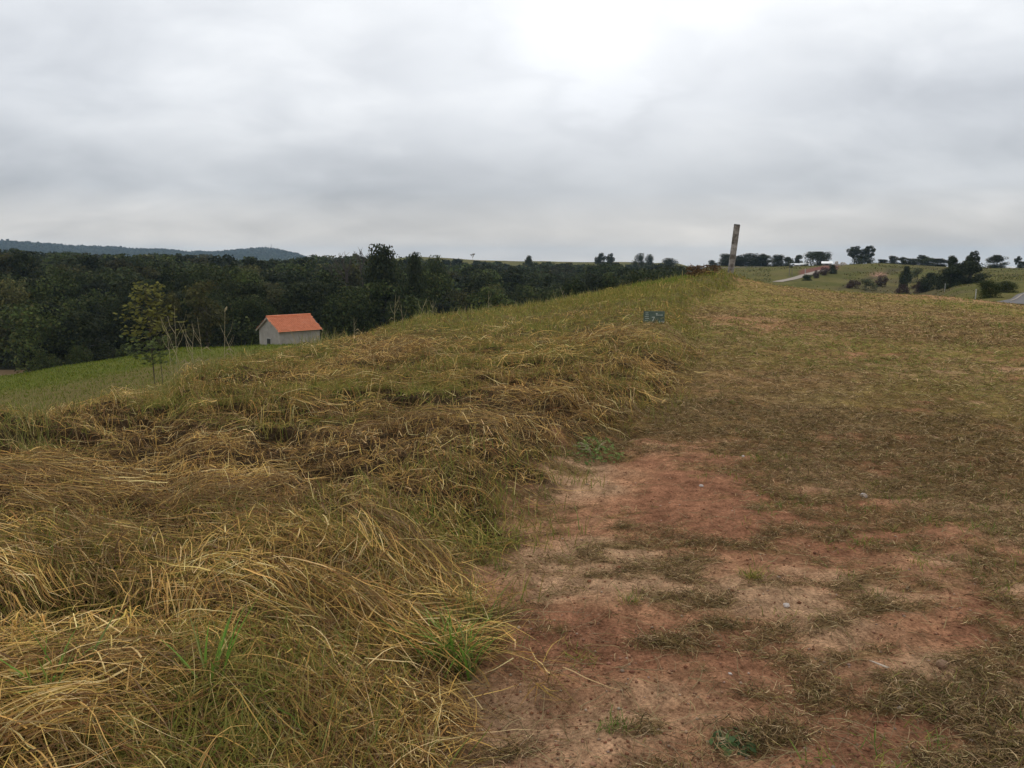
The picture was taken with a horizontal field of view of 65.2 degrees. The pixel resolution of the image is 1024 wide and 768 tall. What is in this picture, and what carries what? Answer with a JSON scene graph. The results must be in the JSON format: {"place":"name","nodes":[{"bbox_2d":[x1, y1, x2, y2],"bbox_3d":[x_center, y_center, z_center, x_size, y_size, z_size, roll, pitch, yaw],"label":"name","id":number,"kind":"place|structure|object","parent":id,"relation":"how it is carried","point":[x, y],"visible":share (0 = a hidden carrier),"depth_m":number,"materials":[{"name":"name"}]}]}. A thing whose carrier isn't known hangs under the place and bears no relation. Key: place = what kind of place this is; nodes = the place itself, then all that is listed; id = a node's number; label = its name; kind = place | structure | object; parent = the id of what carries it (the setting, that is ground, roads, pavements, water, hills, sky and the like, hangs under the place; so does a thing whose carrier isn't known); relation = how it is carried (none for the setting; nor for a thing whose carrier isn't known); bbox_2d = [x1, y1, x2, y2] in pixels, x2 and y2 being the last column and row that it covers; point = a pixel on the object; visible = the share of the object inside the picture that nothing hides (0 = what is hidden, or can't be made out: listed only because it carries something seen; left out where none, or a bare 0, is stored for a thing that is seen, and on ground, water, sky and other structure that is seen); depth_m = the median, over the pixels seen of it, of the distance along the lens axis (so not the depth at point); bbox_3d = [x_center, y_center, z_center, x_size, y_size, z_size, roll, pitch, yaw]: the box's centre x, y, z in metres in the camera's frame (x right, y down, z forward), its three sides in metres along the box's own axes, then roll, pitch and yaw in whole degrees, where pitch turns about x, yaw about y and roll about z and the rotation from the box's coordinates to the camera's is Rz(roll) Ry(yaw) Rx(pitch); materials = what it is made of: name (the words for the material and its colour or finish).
{"place":"outdoors","nodes":[
{"label":"outdoors","id":0,"kind":"place"},
{"bbox_2d":[0,370,29,375],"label":"pond","id":1,"kind":"structure","parent":0,"point":[7,372],"depth_m":101.82,"materials":[{"name":"brown liquid"}]},
{"bbox_2d":[0,244,1023,767],"bbox_3d":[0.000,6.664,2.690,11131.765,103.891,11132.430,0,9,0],"label":"ground","id":2,"kind":"structure","parent":0,"point":[716,482],"depth_m":4.80,"materials":[{"name":"soil"}]},
{"bbox_2d":[0,326,56,355],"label":"broadleaf tree","id":3,"kind":"object","parent":2,"relation":"on","point":[18,344],"visible":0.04,"depth_m":113.92,"materials":[{"name":"green plant"}]},
{"bbox_2d":[30,348,62,370],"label":"edge bush","id":4,"kind":"object","parent":2,"relation":"on","point":[42,363],"visible":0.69,"depth_m":87.50,"materials":[{"name":"green plant"}]},
{"bbox_2d":[0,611,116,698],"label":"grass tuft","id":5,"kind":"object","parent":2,"relation":"on","point":[59,663],"visible":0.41,"depth_m":2.34,"materials":[{"name":"green plant"}]},
{"bbox_2d":[64,345,93,364],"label":"edge bush","id":6,"kind":"object","parent":2,"relation":"on","point":[76,358],"visible":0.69,"depth_m":85.65,"materials":[{"name":"green plant"}]},
{"bbox_2d":[48,310,114,364],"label":"broadleaf tree","id":7,"kind":"object","parent":2,"relation":"on","point":[84,323],"visible":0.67,"depth_m":97.57,"materials":[{"name":"green plant"}]},
{"bbox_2d":[115,343,136,357],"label":"edge bush","id":8,"kind":"object","parent":2,"relation":"on","point":[122,350],"visible":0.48,"depth_m":83.06,"materials":[{"name":"green plant"}]},
{"bbox_2d":[113,281,190,390],"bbox_3d":[-8.014,-0.705,17.864,1.528,3.165,1.536,0,9,0],"label":"sapling","id":9,"kind":"object","parent":2,"relation":"on","point":[150,312],"visible":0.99,"depth_m":17.76,"materials":[{"name":"green plant"}]},
{"bbox_2d":[0,239,305,259],"bbox_3d":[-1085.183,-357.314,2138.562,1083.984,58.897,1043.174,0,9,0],"label":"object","id":10,"kind":"object","parent":2,"relation":"on","point":[240,253],"visible":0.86,"depth_m":2030.83,"materials":[{"name":"green plant"}]},
{"bbox_2d":[0,343,308,415],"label":"meadow grass","id":11,"kind":"structure","parent":2,"relation":"on","point":[67,375],"depth_m":52.39,"materials":[{"name":"plant"}]},
{"bbox_2d":[149,291,185,349],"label":"broadleaf tree","id":12,"kind":"object","parent":2,"relation":"on","point":[173,301],"visible":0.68,"depth_m":94.20,"materials":[{"name":"green plant"}]},
{"bbox_2d":[162,329,178,379],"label":"dry stalk","id":13,"kind":"object","parent":2,"relation":"on","point":[169,353],"visible":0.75,"depth_m":11.30,"materials":[{"name":"plant"}]},
{"bbox_2d":[161,319,189,369],"bbox_3d":[-4.839,-0.485,11.532,0.422,0.940,0.043,0,9,3],"label":"dry stalk","id":14,"kind":"object","parent":2,"relation":"on","point":[173,347],"visible":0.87,"depth_m":11.53,"materials":[{"name":"plant"}]},
{"bbox_2d":[168,310,185,377],"bbox_3d":[-4.799,-0.521,11.506,0.280,1.212,0.066,0,9,0],"label":"dry stalk","id":15,"kind":"object","parent":2,"relation":"on","point":[175,338],"visible":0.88,"depth_m":11.48,"materials":[{"name":"plant"}]},
{"bbox_2d":[184,326,195,365],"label":"dry stalk","id":16,"kind":"object","parent":2,"relation":"on","point":[191,347],"visible":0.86,"depth_m":11.95,"materials":[{"name":"plant"}]},
{"bbox_2d":[180,326,201,365],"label":"dry stalk","id":17,"kind":"object","parent":2,"relation":"on","point":[190,350],"visible":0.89,"depth_m":11.97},
{"bbox_2d":[192,318,211,362],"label":"dry stalk","id":18,"kind":"object","parent":2,"relation":"on","point":[200,342],"visible":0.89,"depth_m":12.18,"materials":[{"name":"plant"}]},
{"bbox_2d":[182,279,228,346],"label":"broadleaf tree","id":19,"kind":"object","parent":2,"relation":"on","point":[211,316],"visible":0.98,"depth_m":93.15,"materials":[{"name":"green plant"}]},
{"bbox_2d":[160,598,257,685],"bbox_3d":[-0.924,0.837,2.561,0.235,0.267,0.348,4,10,24],"label":"grass tuft","id":20,"kind":"object","parent":2,"relation":"on","point":[218,654],"visible":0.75,"depth_m":2.54,"materials":[{"name":"green plant"}]},
{"bbox_2d":[217,306,232,361],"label":"dry stalk","id":21,"kind":"object","parent":2,"relation":"on","point":[224,338],"visible":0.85,"depth_m":12.48,"materials":[{"name":"plant"}]},
{"bbox_2d":[227,294,279,345],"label":"broadleaf tree","id":22,"kind":"object","parent":2,"relation":"on","point":[259,312],"visible":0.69,"depth_m":105.38,"materials":[{"name":"green plant"}]},
{"bbox_2d":[256,313,322,344],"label":"house","id":23,"kind":"structure","parent":2,"relation":"on","point":[281,329],"depth_m":81.69,"materials":[{"name":"orange tile"}]},
{"bbox_2d":[276,281,329,342],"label":"broadleaf tree","id":24,"kind":"object","parent":2,"relation":"on","point":[297,298],"visible":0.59,"depth_m":110.86,"materials":[{"name":"green plant"}]},
{"bbox_2d":[0,248,689,373],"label":"woodland","id":25,"kind":"object","parent":2,"relation":"on","point":[41,293],"visible":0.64,"depth_m":121.49,"materials":[{"name":"green plant"}]},
{"bbox_2d":[318,286,376,338],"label":"broadleaf tree","id":26,"kind":"object","parent":2,"relation":"on","point":[346,310],"visible":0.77,"depth_m":110.36,"materials":[{"name":"green plant"}]},
{"bbox_2d":[323,250,372,289],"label":"bare tree","id":27,"kind":"object","parent":2,"relation":"on","point":[346,272],"visible":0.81,"depth_m":145.78,"materials":[{"name":"grey plant"}]},
{"bbox_2d":[0,270,739,767],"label":"mown hay","id":28,"kind":"object","parent":2,"relation":"on","point":[430,566],"visible":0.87,"depth_m":3.56},
{"bbox_2d":[358,243,407,330],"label":"broadleaf tree","id":29,"kind":"object","parent":2,"relation":"on","point":[379,268],"visible":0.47,"depth_m":118.11,"materials":[{"name":"green plant"}]},
{"bbox_2d":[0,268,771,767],"bbox_3d":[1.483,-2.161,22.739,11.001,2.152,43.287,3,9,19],"label":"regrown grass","id":30,"kind":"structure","parent":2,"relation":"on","point":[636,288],"depth_m":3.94,"materials":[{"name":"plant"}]},
{"bbox_2d":[386,283,437,324],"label":"broadleaf tree","id":31,"kind":"object","parent":2,"relation":"on","point":[399,294],"visible":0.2,"depth_m":115.29,"materials":[{"name":"green plant"}]},
{"bbox_2d":[401,252,426,319],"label":"broadleaf tree","id":32,"kind":"object","parent":2,"relation":"on","point":[414,270],"visible":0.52,"depth_m":115.38,"materials":[{"name":"green plant"}]},
{"bbox_2d":[422,255,453,300],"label":"broadleaf tree","id":33,"kind":"object","parent":2,"relation":"on","point":[435,267],"visible":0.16,"depth_m":147.06,"materials":[{"name":"green plant"}]},
{"bbox_2d":[374,599,503,684],"bbox_3d":[-0.253,0.994,3.136,0.504,0.315,0.473,6,11,33],"label":"grass tuft","id":34,"kind":"object","parent":2,"relation":"on","point":[453,649],"visible":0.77,"depth_m":3.13,"materials":[{"name":"green plant"}]},
{"bbox_2d":[427,568,528,639],"bbox_3d":[-0.134,0.973,3.525,0.508,0.270,0.414,0,9,0],"label":"grass tuft","id":35,"kind":"object","parent":2,"relation":"on","point":[472,609],"visible":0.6,"depth_m":3.49,"materials":[{"name":"green plant"}]},
{"bbox_2d":[522,255,533,266],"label":"tree","id":36,"kind":"object","parent":2,"relation":"on","point":[529,262],"visible":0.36,"depth_m":325.26,"materials":[{"name":"green plant"}]},
{"bbox_2d":[561,643,601,671],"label":"grass tuft","id":37,"kind":"object","parent":2,"relation":"on","point":[584,656],"visible":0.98,"depth_m":3.28,"materials":[{"name":"green plant"}]},
{"bbox_2d":[567,436,624,465],"bbox_3d":[0.685,0.531,6.534,0.486,0.220,0.505,0,9,0],"label":"leafy weed","id":38,"kind":"object","parent":2,"relation":"on","point":[596,450],"visible":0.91,"depth_m":6.49,"materials":[{"name":"green plant"}]},
{"bbox_2d":[594,253,605,264],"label":"tree","id":39,"kind":"object","parent":2,"relation":"on","point":[599,258],"visible":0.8,"depth_m":411.62,"materials":[{"name":"green plant"}]},
{"bbox_2d":[606,253,614,262],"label":"tree","id":40,"kind":"object","parent":2,"relation":"on","point":[610,258],"visible":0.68,"depth_m":410.75,"materials":[{"name":"green plant"}]},
{"bbox_2d":[592,705,637,734],"bbox_3d":[0.358,1.177,2.789,0.153,0.075,0.153,-4,10,-23],"label":"grass tuft","id":41,"kind":"object","parent":2,"relation":"on","point":[617,723],"visible":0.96,"depth_m":2.79,"materials":[{"name":"green plant"}]},
{"bbox_2d":[614,588,645,606],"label":"grass tuft","id":42,"kind":"object","parent":2,"relation":"on","point":[628,597],"visible":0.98,"depth_m":3.73,"materials":[{"name":"green plant"}]},
{"bbox_2d":[631,253,645,266],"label":"tree","id":43,"kind":"object","parent":2,"relation":"on","point":[640,262],"visible":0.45,"depth_m":390.03,"materials":[{"name":"green plant"}]},
{"bbox_2d":[644,254,653,266],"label":"tree","id":44,"kind":"object","parent":2,"relation":"on","point":[650,259],"visible":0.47,"depth_m":388.30,"materials":[{"name":"green plant"}]},
{"bbox_2d":[643,311,664,322],"bbox_3d":[2.727,-1.227,15.375,0.400,0.344,0.048,1,3,7],"label":"lot sign","id":45,"kind":"object","parent":2,"relation":"on","point":[649,316],"visible":0.69,"depth_m":15.35,"materials":[{"name":"green metal"}]},
{"bbox_2d":[661,258,678,267],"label":"tree","id":46,"kind":"object","parent":2,"relation":"on","point":[668,262],"visible":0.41,"depth_m":367.42,"materials":[{"name":"green plant"}]},
{"bbox_2d":[685,263,720,275],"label":"dead shrub","id":47,"kind":"object","parent":2,"relation":"on","point":[694,269],"visible":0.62,"depth_m":32.50,"materials":[{"name":"brown plant"}]},
{"bbox_2d":[708,260,716,265],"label":"tree","id":48,"kind":"object","parent":2,"relation":"on","point":[711,262],"visible":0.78,"depth_m":301.66,"materials":[{"name":"green plant"}]},
{"bbox_2d":[717,253,736,265],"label":"hedge tree","id":49,"kind":"object","parent":2,"relation":"on","point":[724,259],"visible":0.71,"depth_m":302.16,"materials":[{"name":"green plant"}]},
{"bbox_2d":[709,726,757,755],"bbox_3d":[0.750,1.209,2.706,0.174,0.059,0.167,0,9,0],"label":"leafy weed","id":50,"kind":"object","parent":2,"relation":"on","point":[730,738],"visible":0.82,"depth_m":2.68,"materials":[{"name":"green plant"}]},
{"bbox_2d":[728,224,739,273],"bbox_3d":[9.061,-5.401,32.741,0.223,2.255,0.153,5,10,0],"label":"timber post","id":51,"kind":"object","parent":2,"relation":"on","point":[734,243],"visible":0.77,"depth_m":32.65,"materials":[{"name":"wood"}]},
{"bbox_2d":[735,255,742,265],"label":"hedge tree","id":52,"kind":"object","parent":2,"relation":"on","point":[738,257],"visible":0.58,"depth_m":301.22,"materials":[{"name":"green plant"}]},
{"bbox_2d":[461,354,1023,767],"bbox_3d":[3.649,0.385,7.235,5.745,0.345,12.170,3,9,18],"label":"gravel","id":53,"kind":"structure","parent":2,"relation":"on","point":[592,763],"depth_m":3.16,"materials":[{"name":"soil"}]},
{"bbox_2d":[735,253,760,266],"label":"hedge tree","id":54,"kind":"object","parent":2,"relation":"on","point":[746,259],"visible":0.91,"depth_m":299.75,"materials":[{"name":"green plant"}]},
{"bbox_2d":[736,566,776,582],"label":"grass tuft","id":55,"kind":"object","parent":2,"relation":"on","point":[750,575],"visible":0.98,"depth_m":4.02,"materials":[{"name":"green plant"}]},
{"bbox_2d":[752,256,764,266],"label":"hedge tree","id":56,"kind":"object","parent":2,"relation":"on","point":[757,258],"visible":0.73,"depth_m":299.48,"materials":[{"name":"green plant"}]},
{"bbox_2d":[758,254,775,266],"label":"hedge tree","id":57,"kind":"object","parent":2,"relation":"on","point":[765,258],"visible":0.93,"depth_m":298.53,"materials":[{"name":"green plant"}]},
{"bbox_2d":[771,254,784,266],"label":"hedge tree","id":58,"kind":"object","parent":2,"relation":"on","point":[779,259],"visible":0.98,"depth_m":297.64,"materials":[{"name":"green plant"}]},
{"bbox_2d":[783,257,792,265],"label":"tree","id":59,"kind":"object","parent":2,"relation":"on","point":[786,261],"visible":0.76,"depth_m":298.76,"materials":[{"name":"green plant"}]},
{"bbox_2d":[787,260,793,275],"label":"young tree","id":60,"kind":"object","parent":2,"relation":"on","point":[790,266],"visible":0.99,"depth_m":219.64,"materials":[{"name":"green plant"}]},
{"bbox_2d":[794,255,802,265],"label":"tree","id":61,"kind":"object","parent":2,"relation":"on","point":[798,257],"visible":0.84,"depth_m":297.49,"materials":[{"name":"green plant"}]},
{"bbox_2d":[802,274,811,280],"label":"hillside bush","id":62,"kind":"object","parent":2,"relation":"on","point":[806,277],"visible":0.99,"depth_m":199.66,"materials":[{"name":"green plant"}]},
{"bbox_2d":[812,270,818,277],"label":"hillside bush","id":63,"kind":"object","parent":2,"relation":"on","point":[816,275],"visible":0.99,"depth_m":208.49,"materials":[{"name":"green plant"}]},
{"bbox_2d":[803,251,832,265],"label":"tree","id":64,"kind":"object","parent":2,"relation":"on","point":[820,256],"visible":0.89,"depth_m":286.81,"materials":[{"name":"green plant"}]},
{"bbox_2d":[818,267,829,275],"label":"hillside bush","id":65,"kind":"object","parent":2,"relation":"on","point":[821,272],"visible":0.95,"depth_m":216.71,"materials":[{"name":"green plant"}]},
{"bbox_2d":[821,261,832,265],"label":"shed","id":66,"kind":"structure","parent":2,"relation":"on","point":[826,263],"depth_m":279.47,"materials":[{"name":"white metal"}]},
{"bbox_2d":[828,265,838,273],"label":"hillside bush","id":67,"kind":"object","parent":2,"relation":"on","point":[832,268],"visible":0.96,"depth_m":220.35,"materials":[{"name":"green plant"}]},
{"bbox_2d":[844,280,860,288],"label":"hillside bush","id":68,"kind":"object","parent":2,"relation":"on","point":[851,284],"visible":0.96,"depth_m":173.39,"materials":[{"name":"green plant"}]},
{"bbox_2d":[847,246,860,263],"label":"tree","id":69,"kind":"object","parent":2,"relation":"on","point":[852,252],"visible":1,"depth_m":271.85,"materials":[{"name":"green plant"}]},
{"bbox_2d":[701,263,1023,299],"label":"scrub grass","id":70,"kind":"structure","parent":2,"relation":"on","point":[1010,277],"depth_m":214.73,"materials":[{"name":"plant"}]},
{"bbox_2d":[850,255,876,264],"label":"tree","id":71,"kind":"object","parent":2,"relation":"on","point":[864,259],"visible":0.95,"depth_m":268.81,"materials":[{"name":"green plant"}]},
{"bbox_2d":[859,245,875,256],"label":"tree","id":72,"kind":"object","parent":2,"relation":"on","point":[866,250],"visible":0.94,"depth_m":270.11,"materials":[{"name":"green plant"}]},
{"bbox_2d":[859,279,879,290],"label":"hillside bush","id":73,"kind":"object","parent":2,"relation":"on","point":[871,284],"visible":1,"depth_m":167.65,"materials":[{"name":"green plant"}]},
{"bbox_2d":[869,660,889,667],"bbox_3d":[1.448,1.105,3.157,0.014,0.006,0.076,-8,12,-41],"label":"wood splinter","id":74,"kind":"object","parent":2,"relation":"on","point":[879,664],"visible":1,"depth_m":3.15,"materials":[{"name":"wood"}]},
{"bbox_2d":[875,275,888,286],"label":"hillside bush","id":75,"kind":"object","parent":2,"relation":"on","point":[880,280],"visible":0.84,"depth_m":180.16,"materials":[{"name":"green plant"}]},
{"bbox_2d":[878,259,888,263],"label":"tree","id":76,"kind":"object","parent":2,"relation":"on","point":[883,261],"visible":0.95,"depth_m":265.41,"materials":[{"name":"green plant"}]},
{"bbox_2d":[888,256,899,263],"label":"tree","id":77,"kind":"object","parent":2,"relation":"on","point":[893,259],"visible":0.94,"depth_m":267.40,"materials":[{"name":"green plant"}]},
{"bbox_2d":[894,284,909,293],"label":"hillside bush","id":78,"kind":"object","parent":2,"relation":"on","point":[901,287],"visible":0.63,"depth_m":151.53,"materials":[{"name":"green plant"}]},
{"bbox_2d":[898,257,909,264],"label":"tree","id":79,"kind":"object","parent":2,"relation":"on","point":[903,260],"visible":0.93,"depth_m":264.72,"materials":[{"name":"green plant"}]},
{"bbox_2d":[898,266,911,287],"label":"hillside bush","id":80,"kind":"object","parent":2,"relation":"on","point":[906,279],"visible":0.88,"depth_m":177.54,"materials":[{"name":"green plant"}]},
{"bbox_2d":[898,258,929,265],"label":"tree","id":81,"kind":"object","parent":2,"relation":"on","point":[912,261],"visible":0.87,"depth_m":263.81,"materials":[{"name":"green plant"}]},
{"bbox_2d":[905,268,926,282],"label":"hillside bush","id":82,"kind":"object","parent":2,"relation":"on","point":[913,272],"visible":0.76,"depth_m":190.04,"materials":[{"name":"green plant"}]},
{"bbox_2d":[910,281,925,293],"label":"hillside bush","id":83,"kind":"object","parent":2,"relation":"on","point":[917,285],"visible":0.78,"depth_m":159.19,"materials":[{"name":"green plant"}]},
{"bbox_2d":[917,255,928,259],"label":"tree","id":84,"kind":"object","parent":2,"relation":"on","point":[922,257],"visible":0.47,"depth_m":268.20,"materials":[{"name":"green plant"}]},
{"bbox_2d":[917,258,937,265],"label":"tree","id":85,"kind":"object","parent":2,"relation":"on","point":[926,260],"visible":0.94,"depth_m":261.07,"materials":[{"name":"green plant"}]},
{"bbox_2d":[918,272,938,291],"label":"hillside bush","id":86,"kind":"object","parent":2,"relation":"on","point":[927,286],"visible":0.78,"depth_m":157.66,"materials":[{"name":"green plant"}]},
{"bbox_2d":[928,258,948,266],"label":"tree","id":87,"kind":"object","parent":2,"relation":"on","point":[938,261],"visible":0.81,"depth_m":261.13,"materials":[{"name":"green plant"}]},
{"bbox_2d":[935,278,945,289],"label":"hillside bush","id":88,"kind":"object","parent":2,"relation":"on","point":[939,282],"visible":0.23,"depth_m":150.39,"materials":[{"name":"green plant"}]},
{"bbox_2d":[936,659,947,667],"bbox_3d":[1.693,1.101,3.149,0.044,0.041,0.056,4,10,26],"label":"stone","id":89,"kind":"object","parent":2,"relation":"on","point":[940,663],"visible":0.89,"depth_m":3.13,"materials":[{"name":"stone"}]},
{"bbox_2d":[928,265,968,289],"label":"tree","id":90,"kind":"object","parent":2,"relation":"on","point":[946,276],"visible":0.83,"depth_m":140.77,"materials":[{"name":"green plant"}]},
{"bbox_2d":[947,255,959,282],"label":"dark tree","id":91,"kind":"object","parent":2,"relation":"on","point":[952,260],"visible":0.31,"depth_m":142.91,"materials":[{"name":"green plant"}]},
{"bbox_2d":[948,261,993,283],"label":"dark tree","id":92,"kind":"object","parent":2,"relation":"on","point":[972,268],"visible":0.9,"depth_m":139.18,"materials":[{"name":"green plant"}]},
{"bbox_2d":[963,251,980,278],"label":"dark tree","id":93,"kind":"object","parent":2,"relation":"on","point":[970,257],"visible":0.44,"depth_m":142.06,"materials":[{"name":"green plant"}]},
{"bbox_2d":[974,280,1003,298],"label":"roadside bush","id":94,"kind":"object","parent":2,"relation":"on","point":[988,285],"visible":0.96,"depth_m":68.16,"materials":[{"name":"green plant"}]},
{"bbox_2d":[986,255,1009,267],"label":"tree","id":95,"kind":"object","parent":2,"relation":"on","point":[996,259],"visible":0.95,"depth_m":253.34,"materials":[{"name":"green plant"}]},
{"bbox_2d":[997,281,1018,292],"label":"roadside bush","id":96,"kind":"object","parent":2,"relation":"on","point":[1008,287],"visible":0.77,"depth_m":88.33,"materials":[{"name":"green plant"}]},
{"bbox_2d":[1014,256,1021,264],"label":"tree","id":97,"kind":"object","parent":2,"relation":"on","point":[1017,260],"visible":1,"depth_m":251.17,"materials":[{"name":"green plant"}]},
{"bbox_2d":[1017,261,1023,267],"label":"tree","id":98,"kind":"object","parent":2,"relation":"on","point":[1021,265],"visible":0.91,"depth_m":250.48,"materials":[{"name":"green plant"}]},
{"bbox_2d":[0,0,1023,267],"label":"sky","id":99,"kind":"structure","parent":0,"point":[493,130],"materials":[{"name":"grey"}]},
{"bbox_2d":[375,277,1023,767],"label":"cut grass","id":100,"kind":"structure","parent":0,"point":[951,699],"depth_m":5.12,"materials":[{"name":"plant"}]},
{"bbox_2d":[773,270,823,281],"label":"dirt road","id":101,"kind":"structure","parent":0,"point":[796,277],"depth_m":211.03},
{"bbox_2d":[998,292,1023,303],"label":"road","id":102,"kind":"structure","parent":0,"point":[1020,300],"depth_m":58.18,"materials":[{"name":"asphalt"}]}
]}

